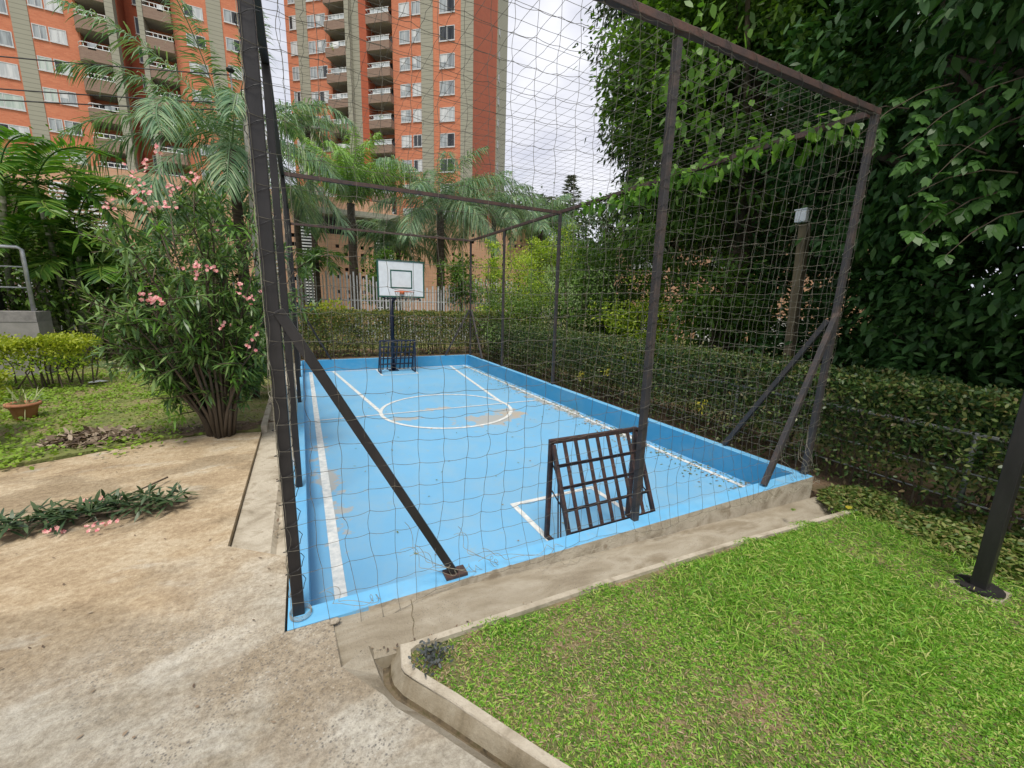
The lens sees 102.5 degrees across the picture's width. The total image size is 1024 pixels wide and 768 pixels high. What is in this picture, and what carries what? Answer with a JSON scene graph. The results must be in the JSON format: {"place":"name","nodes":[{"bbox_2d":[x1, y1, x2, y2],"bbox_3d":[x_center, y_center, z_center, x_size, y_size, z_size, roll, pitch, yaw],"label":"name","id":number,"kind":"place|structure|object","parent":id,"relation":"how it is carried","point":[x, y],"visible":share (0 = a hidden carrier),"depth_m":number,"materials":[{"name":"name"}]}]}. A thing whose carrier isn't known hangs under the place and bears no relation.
{"place":"outdoors","nodes":[
{"label":"outdoors","id":0,"kind":"place"},
{"bbox_2d":[0,329,284,469],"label":"lawn","id":1,"kind":"structure","parent":0,"point":[71,452],"depth_m":5.18,"materials":[{"name":"green plant"}]},
{"bbox_2d":[0,365,13,412],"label":"gold hedge","id":2,"kind":"object","parent":1,"relation":"on","point":[4,375],"visible":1,"depth_m":4.47,"materials":[{"name":"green plant"}]},
{"bbox_2d":[0,310,60,375],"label":"retaining wall","id":3,"kind":"structure","parent":1,"relation":"on","point":[32,324],"depth_m":7.38,"materials":[{"name":"grey concrete"}]},
{"bbox_2d":[0,244,35,311],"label":"railing","id":4,"kind":"object","parent":3,"relation":"on","point":[24,266],"visible":1,"depth_m":7.35,"materials":[{"name":"grey metal"}]},
{"bbox_2d":[3,384,58,420],"bbox_3d":[-5.963,0.193,5.057,0.599,0.460,0.508,6,12,19],"label":"flower pot","id":5,"kind":"object","parent":1,"relation":"on","point":[22,407],"visible":0.93,"depth_m":4.95,"materials":[{"name":"ceramic"}]},
{"bbox_2d":[0,330,104,389],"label":"gold hedge","id":6,"kind":"object","parent":1,"relation":"on","point":[51,345],"visible":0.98,"depth_m":6.41,"materials":[{"name":"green plant"}]},
{"bbox_2d":[27,424,152,450],"bbox_3d":[-4.465,0.564,4.396,0.964,0.264,0.740,-4,13,-26],"label":"dry leaf pile","id":7,"kind":"object","parent":1,"relation":"on","point":[75,439],"visible":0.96,"depth_m":4.33,"materials":[{"name":"brown plant"}]},
{"bbox_2d":[58,348,145,364],"bbox_3d":[-9.778,-0.723,10.141,6.000,0.035,3.300,-4,13,-26],"label":"soil bed","id":8,"kind":"object","parent":1,"relation":"on","point":[111,354],"depth_m":10.04,"materials":[{"name":"brown soil"}]},
{"bbox_2d":[0,211,97,356],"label":"areca palm","id":9,"kind":"object","parent":8,"relation":"on","point":[24,220],"visible":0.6,"depth_m":7.83,"materials":[{"name":"green plant"}]},
{"bbox_2d":[0,125,118,310],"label":"areca palm","id":10,"kind":"object","parent":8,"relation":"on","point":[15,148],"visible":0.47,"depth_m":7.96,"materials":[{"name":"green plant"}]},
{"bbox_2d":[0,202,129,355],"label":"shrub","id":11,"kind":"object","parent":8,"relation":"on","point":[55,301],"visible":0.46,"depth_m":8.13,"materials":[{"name":"green plant"}]},
{"bbox_2d":[0,124,129,350],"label":"shrub","id":12,"kind":"object","parent":8,"relation":"on","point":[51,195],"visible":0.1,"depth_m":9.46,"materials":[{"name":"green plant"}]},
{"bbox_2d":[1,238,130,357],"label":"areca palm","id":13,"kind":"object","parent":8,"relation":"on","point":[45,273],"visible":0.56,"depth_m":8.12,"materials":[{"name":"green plant"}]},
{"bbox_2d":[0,137,144,361],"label":"areca palm","id":14,"kind":"object","parent":8,"relation":"on","point":[50,164],"visible":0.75,"depth_m":8.02,"materials":[{"name":"green plant"}]},
{"bbox_2d":[1,176,180,358],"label":"areca palm","id":15,"kind":"object","parent":8,"relation":"on","point":[73,202],"visible":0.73,"depth_m":8.27,"materials":[{"name":"green plant"}]},
{"bbox_2d":[16,201,182,356],"bbox_3d":[-9.401,-2.273,9.601,3.331,3.617,3.231,-4,13,-26],"label":"shrub","id":16,"kind":"object","parent":8,"relation":"on","point":[86,283],"visible":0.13,"depth_m":8.94,"materials":[{"name":"green plant"}]},
{"bbox_2d":[62,243,176,358],"bbox_3d":[-8.588,-1.735,9.015,2.247,2.734,2.310,-4,13,-26],"label":"areca palm","id":17,"kind":"object","parent":8,"relation":"on","point":[92,272],"visible":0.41,"depth_m":8.28,"materials":[{"name":"green plant"}]},
{"bbox_2d":[68,225,204,350],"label":"shrub","id":18,"kind":"object","parent":8,"relation":"on","point":[149,282],"visible":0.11,"depth_m":9.67,"materials":[{"name":"green plant"}]},
{"bbox_2d":[47,144,322,438],"bbox_3d":[-3.208,-0.858,4.393,2.286,2.988,2.326,-4,13,-26],"label":"oleander","id":19,"kind":"object","parent":1,"relation":"on","point":[186,371],"visible":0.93,"depth_m":4.21,"materials":[{"name":"green plant"}]},
{"bbox_2d":[102,173,273,299],"bbox_3d":[-9.939,-3.908,13.283,4.697,5.216,4.727,-4,13,-26],"label":"palm tree","id":20,"kind":"object","parent":1,"relation":"on","point":[227,204],"visible":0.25,"depth_m":12.12,"materials":[{"name":"green plant"}]},
{"bbox_2d":[47,0,359,292],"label":"palm tree","id":21,"kind":"object","parent":1,"relation":"on","point":[233,151],"visible":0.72,"depth_m":9.94,"materials":[{"name":"green plant"}]},
{"bbox_2d":[156,420,274,435],"bbox_3d":[-3.468,0.511,4.920,1.340,0.001,0.490,-4,13,-26],"label":"soil patch","id":22,"kind":"object","parent":1,"relation":"on","point":[247,426],"visible":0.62,"depth_m":4.87,"materials":[{"name":"brown soil"}]},
{"bbox_2d":[194,276,292,398],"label":"oleander","id":23,"kind":"object","parent":1,"relation":"on","point":[263,373],"visible":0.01,"depth_m":6.22,"materials":[{"name":"green plant"}]},
{"bbox_2d":[226,66,266,345],"bbox_3d":[-6.649,-4.137,10.568,0.788,6.931,0.369,-4,13,-26],"label":"utility pole","id":24,"kind":"object","parent":1,"relation":"on","point":[230,69],"visible":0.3,"depth_m":10.27,"materials":[{"name":"concrete"}]},
{"bbox_2d":[0,56,229,75],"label":"overhead wire","id":25,"kind":"object","parent":24,"relation":"attached to","point":[115,66],"visible":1,"depth_m":9.10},
{"bbox_2d":[0,88,230,103],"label":"overhead wire","id":26,"kind":"object","parent":24,"relation":"attached to","point":[97,95],"visible":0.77,"depth_m":8.98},
{"bbox_2d":[0,432,489,767],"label":"path","id":27,"kind":"structure","parent":0,"point":[145,645],"depth_m":1.89,"materials":[{"name":"concrete"}]},
{"bbox_2d":[0,476,198,538],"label":"cut branch","id":28,"kind":"object","parent":27,"relation":"on","point":[51,515],"visible":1,"depth_m":2.87,"materials":[{"name":"green plant"}]},
{"bbox_2d":[342,646,548,767],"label":"drain channel","id":29,"kind":"object","parent":27,"relation":"on","point":[395,685],"visible":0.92,"depth_m":1.69,"materials":[{"name":"concrete"}]},
{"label":"drain bed","id":30,"kind":"structure","parent":27,"relation":"in","visible":0},
{"bbox_2d":[334,497,837,667],"bbox_3d":[1.124,1.223,2.977,4.414,0.298,0.300,-4,13,-26],"label":"drain apron","id":31,"kind":"object","parent":30,"relation":"on","point":[417,619],"visible":0.65,"depth_m":2.47,"materials":[{"name":"concrete"}]},
{"bbox_2d":[356,246,406,339],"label":"shrub","id":32,"kind":"object","parent":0,"point":[382,256],"visible":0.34,"depth_m":15.49,"materials":[{"name":"green plant"}]},
{"bbox_2d":[284,0,508,225],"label":"apartment tower","id":33,"kind":"structure","parent":0,"point":[456,22],"depth_m":46.46,"materials":[{"name":"orange brick"}]},
{"bbox_2d":[439,25,454,41],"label":"window","id":34,"kind":"structure","parent":33,"relation":"in","point":[448,33],"depth_m":44.05,"materials":[{"name":"glass"}]},
{"bbox_2d":[284,346,520,362],"bbox_3d":[-3.191,-0.685,12.523,6.720,0.580,2.080,-4,13,-26],"label":"soil bed","id":35,"kind":"object","parent":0,"point":[477,354],"visible":0.07,"depth_m":12.17,"materials":[{"name":"brown soil"}]},
{"bbox_2d":[305,298,353,350],"bbox_3d":[-5.036,-1.556,11.415,1.246,1.733,1.453,8,13,28],"label":"croton","id":36,"kind":"object","parent":35,"relation":"on","point":[326,303],"visible":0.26,"depth_m":11.21,"materials":[{"name":"green plant"}]},
{"bbox_2d":[289,307,510,357],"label":"hedge","id":37,"kind":"object","parent":35,"relation":"on","point":[371,319],"visible":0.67,"depth_m":11.44,"materials":[{"name":"green plant"}]},
{"bbox_2d":[474,239,508,341],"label":"shrub","id":38,"kind":"object","parent":35,"relation":"on","point":[491,262],"visible":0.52,"depth_m":12.99,"materials":[{"name":"green plant"}]},
{"bbox_2d":[450,264,596,364],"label":"shrub","id":39,"kind":"object","parent":35,"relation":"on","point":[525,307],"visible":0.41,"depth_m":11.95,"materials":[{"name":"green plant"}]},
{"bbox_2d":[303,365,751,605],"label":"court floor","id":40,"kind":"structure","parent":0,"point":[320,409],"depth_m":4.58,"materials":[{"name":"paint"}]},
{"bbox_2d":[378,340,415,373],"bbox_3d":[-2.962,-0.730,10.555,0.896,0.838,0.390,-4,13,-26],"label":"football goal","id":41,"kind":"object","parent":40,"relation":"on","point":[412,363],"visible":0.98,"depth_m":10.54,"materials":[{"name":"black metal"}]},
{"bbox_2d":[376,259,424,370],"bbox_3d":[-2.803,-1.620,10.157,1.175,2.755,0.907,6,12,21],"label":"basketball hoop","id":42,"kind":"object","parent":40,"relation":"on","point":[397,275],"visible":0.99,"depth_m":9.91,"materials":[{"name":"white metal"}]},
{"bbox_2d":[287,354,813,630],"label":"court wall","id":43,"kind":"structure","parent":40,"relation":"on","point":[427,584],"depth_m":3.47,"materials":[{"name":"paint"}]},
{"bbox_2d":[234,0,881,616],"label":"cage frame","id":44,"kind":"object","parent":43,"relation":"on","point":[252,26],"visible":0.95,"depth_m":2.73,"materials":[{"name":"grey metal"}]},
{"bbox_2d":[235,0,297,615],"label":"net","id":45,"kind":"object","parent":44,"relation":"attached to","point":[290,289],"visible":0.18,"depth_m":1.96,"materials":[{"name":"fabric"}]},
{"bbox_2d":[293,227,467,358],"bbox_3d":[-3.189,-2.279,10.813,4.524,3.203,0.068,-4,13,-26],"label":"net","id":46,"kind":"object","parent":44,"relation":"attached to","point":[380,298],"visible":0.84,"depth_m":10.65,"materials":[{"name":"fabric"}]},
{"bbox_2d":[239,0,880,626],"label":"net","id":47,"kind":"object","parent":44,"relation":"attached to","point":[605,248],"visible":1,"depth_m":2.35,"materials":[{"name":"fabric"}]},
{"bbox_2d":[289,425,819,621],"bbox_3d":[0.935,0.826,2.960,4.510,0.612,0.170,-4,13,-25],"label":"loose cord","id":48,"kind":"object","parent":47,"relation":"attached to","point":[545,547],"visible":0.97,"depth_m":2.53,"materials":[{"name":"fabric"}]},
{"bbox_2d":[264,0,860,239],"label":"net","id":49,"kind":"object","parent":44,"relation":"attached to","point":[401,227],"visible":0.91,"depth_m":3.82,"materials":[{"name":"fabric"}]},
{"bbox_2d":[472,119,875,468],"bbox_3d":[0.923,-1.560,7.784,0.106,3.235,9.243,-4,13,-27],"label":"net","id":50,"kind":"object","parent":44,"relation":"attached to","point":[671,297],"visible":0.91,"depth_m":5.35,"materials":[{"name":"fabric"}]},
{"bbox_2d":[573,0,859,220],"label":"vine","id":51,"kind":"object","parent":44,"relation":"hanging from","point":[831,135],"visible":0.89,"depth_m":5.55,"materials":[{"name":"green plant"}]},
{"bbox_2d":[355,367,795,554],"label":"fallen leaves","id":52,"kind":"object","parent":40,"relation":"on","point":[601,430],"depth_m":5.80,"materials":[{"name":"brown plant"}]},
{"bbox_2d":[544,427,654,540],"bbox_3d":[0.759,0.847,3.310,0.896,0.838,0.390,-4,13,-26],"label":"football goal","id":53,"kind":"object","parent":40,"relation":"on","point":[590,460],"visible":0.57,"depth_m":3.28,"materials":[{"name":"metal"}]},
{"bbox_2d":[53,306,1023,505],"bbox_3d":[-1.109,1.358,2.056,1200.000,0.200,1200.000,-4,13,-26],"label":"ground","id":54,"kind":"structure","parent":0,"point":[944,463],"depth_m":6.82,"materials":[{"name":"brown soil"}]},
{"bbox_2d":[0,0,247,185],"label":"apartment tower","id":55,"kind":"structure","parent":54,"relation":"on","point":[34,29],"depth_m":40.43,"materials":[{"name":"orange brick"}]},
{"bbox_2d":[0,61,20,80],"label":"window","id":56,"kind":"structure","parent":55,"relation":"in","point":[7,70],"depth_m":37.97,"materials":[{"name":"white glass"}]},
{"bbox_2d":[0,92,26,111],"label":"window","id":57,"kind":"structure","parent":55,"relation":"in","point":[19,106],"depth_m":38.40,"materials":[{"name":"white glass"}]},
{"bbox_2d":[48,27,68,45],"bbox_3d":[-42.933,-32.878,38.896,1.300,1.260,0.110,-4,13,-26],"label":"window","id":58,"kind":"structure","parent":55,"relation":"in","point":[58,36],"depth_m":38.89,"materials":[{"name":"white glass"}]},
{"bbox_2d":[231,366,295,555],"bbox_3d":[-3.535,0.465,6.375,0.340,0.355,8.740,-4,13,-26],"label":"concrete strip","id":59,"kind":"object","parent":54,"relation":"on","point":[258,525],"visible":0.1,"depth_m":3.24,"materials":[{"name":"concrete"}]},
{"bbox_2d":[261,389,273,433],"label":"kerb","id":60,"kind":"structure","parent":59,"relation":"on","point":[266,418],"depth_m":5.33,"materials":[{"name":"concrete"}]},
{"bbox_2d":[1,155,528,324],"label":"parking building","id":61,"kind":"structure","parent":54,"relation":"on","point":[428,273],"depth_m":23.41,"materials":[{"name":"brown brick"}]},
{"bbox_2d":[0,267,562,345],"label":"picket fence","id":62,"kind":"object","parent":54,"relation":"on","point":[386,301],"visible":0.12,"depth_m":14.86,"materials":[{"name":"paint"}]},
{"bbox_2d":[270,180,341,329],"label":"palm tree","id":63,"kind":"object","parent":54,"relation":"on","point":[298,240],"visible":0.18,"depth_m":18.68,"materials":[{"name":"green plant"}]},
{"bbox_2d":[275,100,349,305],"bbox_3d":[-9.773,-8.296,20.575,3.725,10.920,3.323,-4,13,-26],"label":"palm tree","id":64,"kind":"object","parent":54,"relation":"on","point":[307,132],"visible":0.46,"depth_m":19.79,"materials":[{"name":"green plant"}]},
{"bbox_2d":[284,244,350,347],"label":"palm tree","id":65,"kind":"object","parent":54,"relation":"on","point":[317,263],"visible":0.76,"depth_m":12.90,"materials":[{"name":"green plant"}]},
{"bbox_2d":[282,126,417,334],"bbox_3d":[-6.868,-6.092,17.208,4.667,8.105,5.490,6,12,20],"label":"palm tree","id":66,"kind":"object","parent":54,"relation":"on","point":[352,247],"visible":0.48,"depth_m":16.74,"materials":[{"name":"green plant"}]},
{"bbox_2d":[340,216,445,328],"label":"palm tree","id":67,"kind":"object","parent":54,"relation":"on","point":[419,249],"visible":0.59,"depth_m":20.26,"materials":[{"name":"green plant"}]},
{"bbox_2d":[352,146,521,334],"bbox_3d":[-3.499,-6.289,18.856,6.941,8.023,7.619,-4,13,-26],"label":"palm tree","id":68,"kind":"object","parent":54,"relation":"on","point":[456,206],"visible":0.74,"depth_m":17.69,"materials":[{"name":"green plant"}]},
{"bbox_2d":[433,251,486,341],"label":"shrub","id":69,"kind":"object","parent":54,"relation":"on","point":[460,272],"visible":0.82,"depth_m":16.08,"materials":[{"name":"green plant"}]},
{"bbox_2d":[446,170,546,317],"bbox_3d":[-1.084,-7.195,22.824,5.662,8.353,5.361,-4,13,-26],"label":"palm tree","id":70,"kind":"object","parent":54,"relation":"on","point":[513,211],"visible":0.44,"depth_m":22.08,"materials":[{"name":"green plant"}]},
{"bbox_2d":[472,241,565,351],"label":"shrub","id":71,"kind":"object","parent":54,"relation":"on","point":[518,280],"visible":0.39,"depth_m":13.30,"materials":[{"name":"green plant"}]},
{"bbox_2d":[516,236,556,292],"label":"tree","id":72,"kind":"object","parent":54,"relation":"on","point":[544,254],"visible":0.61,"depth_m":16.23,"materials":[{"name":"green plant"}]},
{"bbox_2d":[506,192,577,320],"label":"palm tree","id":73,"kind":"object","parent":54,"relation":"on","point":[544,229],"visible":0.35,"depth_m":27.50,"materials":[{"name":"green plant"}]},
{"bbox_2d":[518,182,588,306],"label":"tree","id":74,"kind":"object","parent":54,"relation":"on","point":[547,200],"visible":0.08,"depth_m":54.78,"materials":[{"name":"green plant"}]},
{"bbox_2d":[536,220,586,322],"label":"tree","id":75,"kind":"object","parent":54,"relation":"on","point":[554,258],"visible":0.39,"depth_m":16.14,"materials":[{"name":"green plant"}]},
{"bbox_2d":[493,239,638,364],"bbox_3d":[1.754,-2.245,12.142,4.353,4.146,3.625,4,12,12],"label":"shrub","id":76,"kind":"object","parent":54,"relation":"on","point":[559,297],"visible":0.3,"depth_m":11.89,"materials":[{"name":"green plant"}]},
{"bbox_2d":[559,175,583,305],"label":"conifer","id":77,"kind":"object","parent":54,"relation":"on","point":[570,183],"visible":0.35,"depth_m":64.42,"materials":[{"name":"green plant"}]},
{"bbox_2d":[546,194,627,315],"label":"tree","id":78,"kind":"object","parent":54,"relation":"on","point":[593,222],"visible":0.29,"depth_m":50.29,"materials":[{"name":"green plant"}]},
{"bbox_2d":[524,211,689,364],"bbox_3d":[2.541,-2.476,11.268,4.706,4.617,4.178,-4,13,-26],"label":"shrub","id":79,"kind":"object","parent":54,"relation":"on","point":[623,266],"visible":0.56,"depth_m":10.88,"materials":[{"name":"green plant"}]},
{"bbox_2d":[582,269,698,384],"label":"shrub","id":80,"kind":"object","parent":54,"relation":"on","point":[638,309],"visible":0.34,"depth_m":9.22,"materials":[{"name":"green plant"}]},
{"bbox_2d":[572,0,766,332],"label":"tree","id":81,"kind":"object","parent":54,"relation":"on","point":[610,15],"visible":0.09,"depth_m":13.25,"materials":[{"name":"green plant"}]},
{"bbox_2d":[626,220,811,386],"bbox_3d":[4.548,-1.666,9.455,3.884,3.864,3.579,4,12,12],"label":"shrub","id":82,"kind":"object","parent":54,"relation":"on","point":[683,265],"visible":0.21,"depth_m":9.22,"materials":[{"name":"green plant"}]},
{"bbox_2d":[657,247,801,396],"bbox_3d":[4.004,-1.016,8.085,2.762,3.107,2.890,-4,13,-26],"label":"shrub","id":83,"kind":"object","parent":54,"relation":"on","point":[714,320],"visible":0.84,"depth_m":7.63,"materials":[{"name":"green plant"}]},
{"bbox_2d":[487,359,1023,557],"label":"soil bed","id":84,"kind":"object","parent":54,"relation":"on","point":[825,482],"visible":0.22,"depth_m":4.93,"materials":[{"name":"brown soil"}]},
{"bbox_2d":[483,319,1023,537],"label":"hedge","id":85,"kind":"object","parent":84,"relation":"on","point":[916,386],"visible":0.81,"depth_m":4.47,"materials":[{"name":"green plant"}]},
{"bbox_2d":[498,338,1023,519],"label":"pipe fence","id":86,"kind":"object","parent":84,"relation":"on","point":[963,490],"visible":0.26,"depth_m":4.17,"materials":[{"name":"black metal"}]},
{"bbox_2d":[817,483,917,523],"bbox_3d":[3.354,1.081,3.902,0.919,0.202,0.737,-4,13,-26],"label":"clipping heap","id":87,"kind":"object","parent":84,"relation":"on","point":[857,492],"visible":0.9,"depth_m":3.81,"materials":[{"name":"green plant"}]},
{"bbox_2d":[886,506,1023,590],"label":"clipping heap","id":88,"kind":"object","parent":84,"relation":"on","point":[962,532],"visible":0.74,"depth_m":3.26,"materials":[{"name":"green plant"}]},
{"bbox_2d":[611,233,924,345],"bbox_3d":[13.654,-4.780,23.313,14.940,6.850,6.800,8,13,27],"label":"shrub","id":89,"kind":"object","parent":54,"relation":"on","point":[708,261],"depth_m":21.69,"materials":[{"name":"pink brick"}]},
{"bbox_2d":[696,213,840,384],"bbox_3d":[5.267,-1.542,8.955,2.338,3.858,2.719,-4,13,-26],"label":"tree","id":90,"kind":"object","parent":54,"relation":"on","point":[778,264],"visible":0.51,"depth_m":8.29,"materials":[{"name":"green plant"}]},
{"bbox_2d":[574,0,992,393],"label":"tree","id":91,"kind":"object","parent":54,"relation":"on","point":[760,17],"visible":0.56,"depth_m":7.88,"materials":[{"name":"green plant"}]},
{"bbox_2d":[774,223,811,424],"bbox_3d":[4.390,-0.877,6.441,0.140,3.105,0.239,-4,13,-26],"label":"wooden post","id":92,"kind":"object","parent":54,"relation":"on","point":[797,291],"visible":0.64,"depth_m":6.31,"materials":[{"name":"brown wood"}]},
{"bbox_2d":[712,278,892,414],"bbox_3d":[5.281,-0.556,7.270,3.422,2.604,3.687,9,14,32],"label":"shrub","id":93,"kind":"object","parent":54,"relation":"on","point":[813,326],"visible":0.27,"depth_m":6.92,"materials":[{"name":"green plant"}]},
{"bbox_2d":[678,18,970,353],"bbox_3d":[8.909,-6.258,13.616,8.747,11.453,8.528,6,12,21],"label":"tree","id":94,"kind":"object","parent":54,"relation":"on","point":[758,235],"visible":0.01,"depth_m":13.04,"materials":[{"name":"green plant"}]},
{"bbox_2d":[738,0,1023,436],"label":"tree","id":95,"kind":"object","parent":54,"relation":"on","point":[879,189],"visible":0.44,"depth_m":5.54,"materials":[{"name":"green plant"}]},
{"bbox_2d":[775,0,1023,262],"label":"tree","id":96,"kind":"object","parent":54,"relation":"on","point":[914,20],"depth_m":8.80,"materials":[{"name":"green plant"}]},
{"bbox_2d":[809,194,1023,459],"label":"shrub","id":97,"kind":"object","parent":54,"relation":"on","point":[999,347],"visible":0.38,"depth_m":4.94,"materials":[{"name":"green plant"}]},
{"bbox_2d":[810,0,1023,388],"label":"tree","id":98,"kind":"object","parent":54,"relation":"on","point":[985,35],"visible":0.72,"depth_m":4.20,"materials":[{"name":"green plant"}]},
{"bbox_2d":[830,253,1023,470],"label":"shrub","id":99,"kind":"object","parent":54,"relation":"on","point":[919,360],"visible":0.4,"depth_m":4.97,"materials":[{"name":"green plant"}]},
{"bbox_2d":[528,246,613,306],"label":"hill","id":100,"kind":"structure","parent":0,"point":[569,282],"depth_m":189.26,"materials":[{"name":"green plant"}]},
{"bbox_2d":[258,0,1016,465],"label":"sky","id":101,"kind":"structure","parent":0,"point":[568,10],"materials":[{"name":"white"}]},
{"bbox_2d":[400,498,901,767],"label":"kerb","id":102,"kind":"structure","parent":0,"point":[489,720],"depth_m":2.05,"materials":[{"name":"concrete"}]},
{"bbox_2d":[411,505,1023,767],"bbox_3d":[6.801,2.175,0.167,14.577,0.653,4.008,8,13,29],"label":"lawn","id":103,"kind":"structure","parent":0,"point":[683,722],"depth_m":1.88,"materials":[{"name":"plant"}]},
{"bbox_2d":[408,638,453,676],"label":"grey weed","id":104,"kind":"object","parent":103,"relation":"on","point":[428,650],"visible":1,"depth_m":1.86,"materials":[{"name":"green plant"}]},
{"bbox_2d":[949,392,1023,604],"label":"lamp post","id":105,"kind":"object","parent":103,"relation":"on","point":[1001,509],"visible":0.68,"depth_m":2.58,"materials":[{"name":"grey metal"}]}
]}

